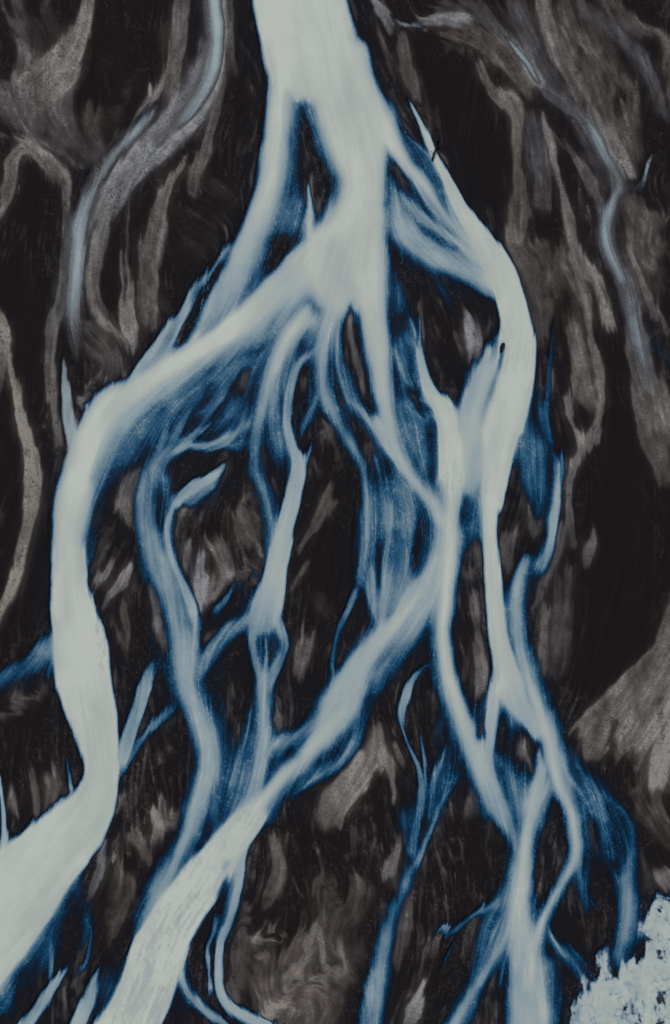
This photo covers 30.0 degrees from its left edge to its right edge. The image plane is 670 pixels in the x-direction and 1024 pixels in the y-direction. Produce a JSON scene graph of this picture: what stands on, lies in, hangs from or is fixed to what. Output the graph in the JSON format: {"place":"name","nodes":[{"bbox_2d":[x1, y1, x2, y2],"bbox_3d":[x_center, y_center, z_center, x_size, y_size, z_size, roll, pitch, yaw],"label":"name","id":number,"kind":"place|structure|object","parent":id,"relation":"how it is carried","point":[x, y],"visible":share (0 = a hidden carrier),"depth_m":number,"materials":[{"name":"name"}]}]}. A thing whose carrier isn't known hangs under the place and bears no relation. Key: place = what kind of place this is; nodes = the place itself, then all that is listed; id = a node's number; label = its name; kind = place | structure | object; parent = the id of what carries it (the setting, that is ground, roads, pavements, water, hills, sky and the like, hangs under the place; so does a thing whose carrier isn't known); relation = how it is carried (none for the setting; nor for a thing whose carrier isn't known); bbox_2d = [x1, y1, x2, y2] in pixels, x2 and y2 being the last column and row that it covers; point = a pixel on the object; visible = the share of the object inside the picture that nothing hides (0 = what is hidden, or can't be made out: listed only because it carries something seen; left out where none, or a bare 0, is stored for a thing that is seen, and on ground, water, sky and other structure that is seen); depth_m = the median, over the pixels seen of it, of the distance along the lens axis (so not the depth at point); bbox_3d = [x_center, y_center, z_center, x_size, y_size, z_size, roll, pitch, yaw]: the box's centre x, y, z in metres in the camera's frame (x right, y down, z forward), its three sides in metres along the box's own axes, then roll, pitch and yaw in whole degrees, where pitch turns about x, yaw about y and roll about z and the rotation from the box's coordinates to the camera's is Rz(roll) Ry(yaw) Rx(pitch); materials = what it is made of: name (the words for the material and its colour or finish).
{"place":"outdoors","nodes":[
{"label":"outdoors","id":0,"kind":"place"},
{"bbox_2d":[0,0,669,1023],"bbox_3d":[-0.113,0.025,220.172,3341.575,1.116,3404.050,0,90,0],"label":"ground","id":1,"kind":"structure","parent":0,"point":[596,608],"depth_m":219.91,"materials":[{"name":"black soil"}]},
{"bbox_2d":[0,306,14,383],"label":"silt bar","id":2,"kind":"object","parent":1,"relation":"on","point":[7,344],"visible":1,"depth_m":219.75,"materials":[{"name":"grey sand"}]},
{"bbox_2d":[0,359,43,623],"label":"silt bar","id":3,"kind":"object","parent":1,"relation":"on","point":[33,479],"visible":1,"depth_m":219.74,"materials":[{"name":"silt"}]},
{"bbox_2d":[0,629,52,688],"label":"river channel","id":4,"kind":"object","parent":1,"relation":"on","point":[38,658],"visible":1,"depth_m":220.00,"materials":[{"name":"liquid"}]},
{"bbox_2d":[0,137,73,226],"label":"silt bar","id":5,"kind":"object","parent":1,"relation":"on","point":[52,167],"visible":1,"depth_m":219.77,"materials":[{"name":"silt"}]},
{"bbox_2d":[11,0,96,114],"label":"silt bar","id":6,"kind":"object","parent":1,"relation":"on","point":[42,83],"visible":1,"depth_m":219.74,"materials":[{"name":"silt"}]},
{"bbox_2d":[44,227,64,456],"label":"silt bar","id":7,"kind":"object","parent":1,"relation":"on","point":[53,327],"visible":1,"depth_m":219.77,"materials":[{"name":"silt"}]},
{"bbox_2d":[61,359,77,458],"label":"river channel","id":8,"kind":"object","parent":1,"relation":"on","point":[69,420],"visible":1,"depth_m":220.00,"materials":[{"name":"liquid"}]},
{"bbox_2d":[69,967,99,1023],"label":"river channel","id":9,"kind":"object","parent":1,"relation":"on","point":[85,1006],"visible":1,"depth_m":220.00,"materials":[{"name":"liquid"}]},
{"bbox_2d":[64,107,154,343],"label":"river channel","id":10,"kind":"object","parent":1,"relation":"on","point":[75,258],"visible":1,"depth_m":220.00,"materials":[{"name":"liquid"}]},
{"bbox_2d":[87,221,134,345],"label":"silt bar","id":11,"kind":"object","parent":1,"relation":"on","point":[99,251],"visible":1,"depth_m":219.76,"materials":[{"name":"silt"}]},
{"bbox_2d":[101,569,132,614],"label":"silt bar","id":12,"kind":"object","parent":1,"relation":"on","point":[115,592],"visible":1,"depth_m":219.76,"materials":[{"name":"grey sand"}]},
{"bbox_2d":[115,480,131,529],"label":"silt bar","id":13,"kind":"object","parent":1,"relation":"on","point":[123,500],"visible":1,"depth_m":219.83,"materials":[{"name":"grey sand"}]},
{"bbox_2d":[115,255,140,343],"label":"silt bar","id":14,"kind":"object","parent":1,"relation":"on","point":[129,325],"visible":1,"depth_m":219.79,"materials":[{"name":"grey sand"}]},
{"bbox_2d":[127,826,152,864],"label":"silt bar","id":15,"kind":"object","parent":1,"relation":"on","point":[138,840],"visible":1,"depth_m":219.78,"materials":[{"name":"grey sand"}]},
{"bbox_2d":[119,654,163,765],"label":"river channel","id":16,"kind":"object","parent":1,"relation":"on","point":[132,725],"visible":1,"depth_m":220.00,"materials":[{"name":"liquid"}]},
{"bbox_2d":[95,0,191,149],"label":"silt bar","id":17,"kind":"object","parent":1,"relation":"on","point":[170,81],"visible":1,"depth_m":219.77,"materials":[{"name":"grey sand"}]},
{"bbox_2d":[120,703,178,777],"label":"river channel","id":18,"kind":"object","parent":1,"relation":"on","point":[165,714],"visible":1,"depth_m":220.00,"materials":[{"name":"liquid"}]},
{"bbox_2d":[92,0,229,235],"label":"silt bar","id":19,"kind":"object","parent":1,"relation":"on","point":[140,164],"visible":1,"depth_m":219.75,"materials":[{"name":"silt"}]},
{"bbox_2d":[137,150,190,336],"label":"silt bar","id":20,"kind":"object","parent":1,"relation":"on","point":[153,236],"visible":1,"depth_m":219.79,"materials":[{"name":"silt"}]},
{"bbox_2d":[150,797,177,849],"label":"silt bar","id":21,"kind":"object","parent":1,"relation":"on","point":[162,819],"visible":1,"depth_m":219.76,"materials":[{"name":"grey sand"}]},
{"bbox_2d":[0,223,330,1021],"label":"river channel","id":22,"kind":"object","parent":1,"relation":"on","point":[46,857],"visible":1,"depth_m":220.00,"materials":[{"name":"liquid"}]},
{"bbox_2d":[128,240,234,379],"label":"river channel","id":23,"kind":"object","parent":1,"relation":"on","point":[161,348],"visible":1,"depth_m":220.00,"materials":[{"name":"liquid"}]},
{"bbox_2d":[157,0,224,144],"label":"river channel","id":24,"kind":"object","parent":1,"relation":"on","point":[210,71],"visible":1,"depth_m":220.00,"materials":[{"name":"liquid"}]},
{"bbox_2d":[132,394,254,940],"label":"river channel","id":25,"kind":"object","parent":1,"relation":"on","point":[209,781],"visible":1,"depth_m":220.00,"materials":[{"name":"liquid"}]},
{"bbox_2d":[201,537,236,602],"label":"silt bar","id":26,"kind":"object","parent":1,"relation":"on","point":[220,580],"visible":1,"depth_m":219.74,"materials":[{"name":"grey sand"}]},
{"bbox_2d":[196,611,249,676],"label":"river channel","id":27,"kind":"object","parent":1,"relation":"on","point":[224,636],"visible":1,"depth_m":220.00,"materials":[{"name":"liquid"}]},
{"bbox_2d":[188,39,309,340],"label":"river channel","id":28,"kind":"object","parent":1,"relation":"on","point":[270,214],"visible":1,"depth_m":220.00,"materials":[{"name":"liquid"}]},
{"bbox_2d":[223,662,278,822],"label":"river channel","id":29,"kind":"object","parent":1,"relation":"on","point":[266,735],"visible":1,"depth_m":220.00,"materials":[{"name":"liquid"}]},
{"bbox_2d":[93,525,445,1023],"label":"river channel","id":30,"kind":"object","parent":1,"relation":"on","point":[152,972],"visible":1,"depth_m":220.00,"materials":[{"name":"liquid"}]},
{"bbox_2d":[261,1000,288,1019],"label":"silt bar","id":31,"kind":"object","parent":1,"relation":"on","point":[277,1009],"visible":1,"depth_m":219.71,"materials":[{"name":"grey sand"}]},
{"bbox_2d":[243,305,320,562],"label":"river channel","id":32,"kind":"object","parent":1,"relation":"on","point":[294,339],"visible":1,"depth_m":220.00,"materials":[{"name":"liquid"}]},
{"bbox_2d":[247,345,317,684],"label":"river channel","id":33,"kind":"object","parent":1,"relation":"on","point":[266,607],"visible":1,"depth_m":220.00,"materials":[{"name":"liquid"}]},
{"bbox_2d":[292,628,314,676],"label":"silt bar","id":34,"kind":"object","parent":1,"relation":"on","point":[302,658],"visible":1,"depth_m":219.78,"materials":[{"name":"grey sand"}]},
{"bbox_2d":[296,485,341,554],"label":"silt bar","id":35,"kind":"object","parent":1,"relation":"on","point":[328,501],"visible":1,"depth_m":219.84,"materials":[{"name":"grey sand"}]},
{"bbox_2d":[307,306,410,679],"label":"river channel","id":36,"kind":"object","parent":1,"relation":"on","point":[386,598],"visible":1,"depth_m":220.00,"materials":[{"name":"liquid"}]},
{"bbox_2d":[395,34,424,111],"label":"silt bar","id":37,"kind":"object","parent":1,"relation":"on","point":[411,80],"visible":1,"depth_m":219.80,"materials":[{"name":"grey sand"}]},
{"bbox_2d":[402,990,426,1023],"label":"silt bar","id":38,"kind":"object","parent":1,"relation":"on","point":[413,1013],"visible":1,"depth_m":219.73,"materials":[{"name":"grey sand"}]},
{"bbox_2d":[368,0,475,30],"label":"silt bar","id":39,"kind":"object","parent":1,"relation":"on","point":[449,20],"visible":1,"depth_m":219.74,"materials":[{"name":"grey sand"}]},
{"bbox_2d":[438,150,448,159],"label":"silt bar","id":40,"kind":"object","parent":1,"relation":"on","point":[443,154],"visible":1,"depth_m":219.83,"materials":[{"name":"grey sand"}]},
{"bbox_2d":[463,313,483,364],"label":"silt bar","id":41,"kind":"object","parent":1,"relation":"on","point":[473,336],"visible":1,"depth_m":219.76,"materials":[{"name":"grey sand"}]},
{"bbox_2d":[436,25,543,242],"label":"silt bar","id":42,"kind":"object","parent":1,"relation":"on","point":[493,47],"visible":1,"depth_m":219.79,"materials":[{"name":"grey-brown silt"}]},
{"bbox_2d":[435,747,563,1023],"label":"river channel","id":43,"kind":"object","parent":1,"relation":"on","point":[532,990],"visible":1,"depth_m":220.00,"materials":[{"name":"liquid"}]},
{"bbox_2d":[516,740,529,764],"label":"silt bar","id":44,"kind":"object","parent":1,"relation":"on","point":[523,752],"visible":1,"depth_m":219.90,"materials":[{"name":"grey sand"}]},
{"bbox_2d":[544,121,578,248],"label":"silt bar","id":45,"kind":"object","parent":1,"relation":"on","point":[568,215],"visible":1,"depth_m":219.77,"materials":[{"name":"grey sand"}]},
{"bbox_2d":[561,264,606,548],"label":"silt bar","id":46,"kind":"object","parent":1,"relation":"on","point":[586,367],"visible":1,"depth_m":219.78,"materials":[{"name":"grey sand"}]},
{"bbox_2d":[535,0,637,179],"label":"silt bar","id":47,"kind":"object","parent":1,"relation":"on","point":[562,58],"visible":1,"depth_m":219.78,"materials":[{"name":"grey sand"}]},
{"bbox_2d":[559,222,617,336],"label":"silt bar","id":48,"kind":"object","parent":1,"relation":"on","point":[580,266],"visible":1,"depth_m":219.74,"materials":[{"name":"grey sand"}]},
{"bbox_2d":[558,102,651,382],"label":"river channel","id":49,"kind":"object","parent":1,"relation":"on","point":[611,255],"visible":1,"depth_m":220.00,"materials":[{"name":"liquid"}]},
{"bbox_2d":[568,604,669,795],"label":"silt bar","id":50,"kind":"object","parent":1,"relation":"on","point":[626,717],"visible":1,"depth_m":219.75,"materials":[{"name":"grey sand"}]},
{"bbox_2d":[624,777,648,796],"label":"silt bar","id":51,"kind":"object","parent":1,"relation":"on","point":[636,787],"visible":1,"depth_m":219.82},
{"bbox_2d":[622,333,669,490],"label":"silt bar","id":52,"kind":"object","parent":1,"relation":"on","point":[652,435],"visible":1,"depth_m":219.79,"materials":[{"name":"grey sand"}]},
{"bbox_2d":[0,18,669,1023],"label":"shallow water","id":53,"kind":"structure","parent":0,"point":[534,446],"depth_m":220.00,"materials":[{"name":"liquid"}]},
{"bbox_2d":[17,910,92,1023],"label":"river channel","id":54,"kind":"object","parent":53,"relation":"on","point":[34,1014],"visible":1,"depth_m":220.00,"materials":[{"name":"liquid"}]},
{"bbox_2d":[164,463,225,624],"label":"river channel","id":55,"kind":"object","parent":53,"relation":"on","point":[194,491],"visible":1,"depth_m":220.00,"materials":[{"name":"liquid"}]},
{"bbox_2d":[178,850,274,1023],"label":"river channel","id":56,"kind":"object","parent":53,"relation":"on","point":[230,1007],"visible":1,"depth_m":220.00,"materials":[{"name":"liquid"}]},
{"bbox_2d":[259,828,288,910],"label":"silt bar","id":57,"kind":"object","parent":53,"relation":"on","point":[278,880],"visible":1,"depth_m":219.79,"materials":[{"name":"grey sand"}]},
{"bbox_2d":[251,0,389,317],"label":"river channel","id":58,"kind":"object","parent":53,"relation":"on","point":[334,86],"visible":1,"depth_m":220.00,"materials":[{"name":"liquid"}]},
{"bbox_2d":[312,718,397,832],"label":"silt bar","id":59,"kind":"object","parent":53,"relation":"on","point":[343,794],"visible":1,"depth_m":219.77,"materials":[{"name":"grey-brown silt"}]},
{"bbox_2d":[381,840,401,886],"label":"silt bar","id":60,"kind":"object","parent":53,"relation":"on","point":[393,856],"visible":1,"depth_m":219.76,"materials":[{"name":"grey sand"}]},
{"bbox_2d":[396,20,418,26],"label":"river channel","id":61,"kind":"object","parent":53,"relation":"on","point":[404,24],"visible":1,"depth_m":220.00,"materials":[{"name":"liquid"}]},
{"bbox_2d":[358,728,457,1023],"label":"river channel","id":62,"kind":"object","parent":53,"relation":"on","point":[376,987],"visible":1,"depth_m":220.00,"materials":[{"name":"liquid"}]},
{"bbox_2d":[409,102,544,790],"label":"river channel","id":63,"kind":"object","parent":53,"relation":"in","point":[493,404],"visible":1,"depth_m":220.00,"materials":[{"name":"liquid"}]},
{"bbox_2d":[431,133,440,160],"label":"dead branch","id":64,"kind":"object","parent":63,"relation":"on","point":[436,147],"visible":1,"depth_m":219.57,"materials":[{"name":"brown wood"}]},
{"bbox_2d":[500,342,504,352],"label":"rock","id":65,"kind":"object","parent":63,"relation":"in","point":[502,346],"visible":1,"depth_m":219.69,"materials":[{"name":"black stone"}]},
{"bbox_2d":[503,223,529,264],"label":"silt bar","id":66,"kind":"object","parent":53,"relation":"on","point":[515,244],"visible":1,"depth_m":219.77,"materials":[{"name":"grey sand"}]},
{"bbox_2d":[507,39,539,83],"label":"river channel","id":67,"kind":"object","parent":53,"relation":"on","point":[523,57],"visible":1,"depth_m":220.00,"materials":[{"name":"liquid"}]},
{"bbox_2d":[571,897,669,1023],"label":"white shoal","id":68,"kind":"structure","parent":53,"relation":"on","point":[642,985],"depth_m":219.94,"materials":[{"name":"snow"},{"name":"ice"}]},
{"bbox_2d":[589,779,652,971],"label":"river channel","id":69,"kind":"object","parent":53,"relation":"in","point":[628,935],"visible":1,"depth_m":220.00,"materials":[{"name":"liquid"}]},
{"bbox_2d":[638,54,653,80],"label":"river channel","id":70,"kind":"object","parent":53,"relation":"on","point":[644,64],"visible":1,"depth_m":220.00,"materials":[{"name":"liquid"}]},
{"bbox_2d":[655,866,669,893],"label":"silt bar","id":71,"kind":"object","parent":53,"relation":"on","point":[662,877],"visible":1,"depth_m":219.76,"materials":[{"name":"grey sand"}]},
{"bbox_2d":[350,398,411,475],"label":"river channel","id":72,"kind":"object","parent":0,"point":[375,425],"visible":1,"depth_m":220.00,"materials":[{"name":"liquid"}]},
{"bbox_2d":[354,254,445,529],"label":"river channel","id":73,"kind":"object","parent":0,"point":[382,357],"visible":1,"depth_m":220.00,"materials":[{"name":"liquid"}]},
{"bbox_2d":[397,658,434,727],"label":"river channel","id":74,"kind":"object","parent":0,"point":[405,698],"visible":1,"depth_m":220.00,"materials":[{"name":"liquid"}]},
{"bbox_2d":[382,96,473,250],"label":"river channel","id":75,"kind":"object","parent":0,"point":[430,192],"visible":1,"depth_m":220.00,"materials":[{"name":"liquid"}]},
{"bbox_2d":[387,173,495,301],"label":"river channel","id":76,"kind":"object","parent":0,"point":[431,245],"visible":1,"depth_m":220.00,"materials":[{"name":"liquid"}]},
{"bbox_2d":[415,316,517,850],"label":"river channel","id":77,"kind":"object","parent":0,"point":[448,479],"visible":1,"depth_m":220.00,"materials":[{"name":"liquid"}]},
{"bbox_2d":[505,448,596,947],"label":"river channel","id":78,"kind":"object","parent":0,"point":[554,751],"visible":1,"depth_m":220.00,"materials":[{"name":"liquid"}]}
]}

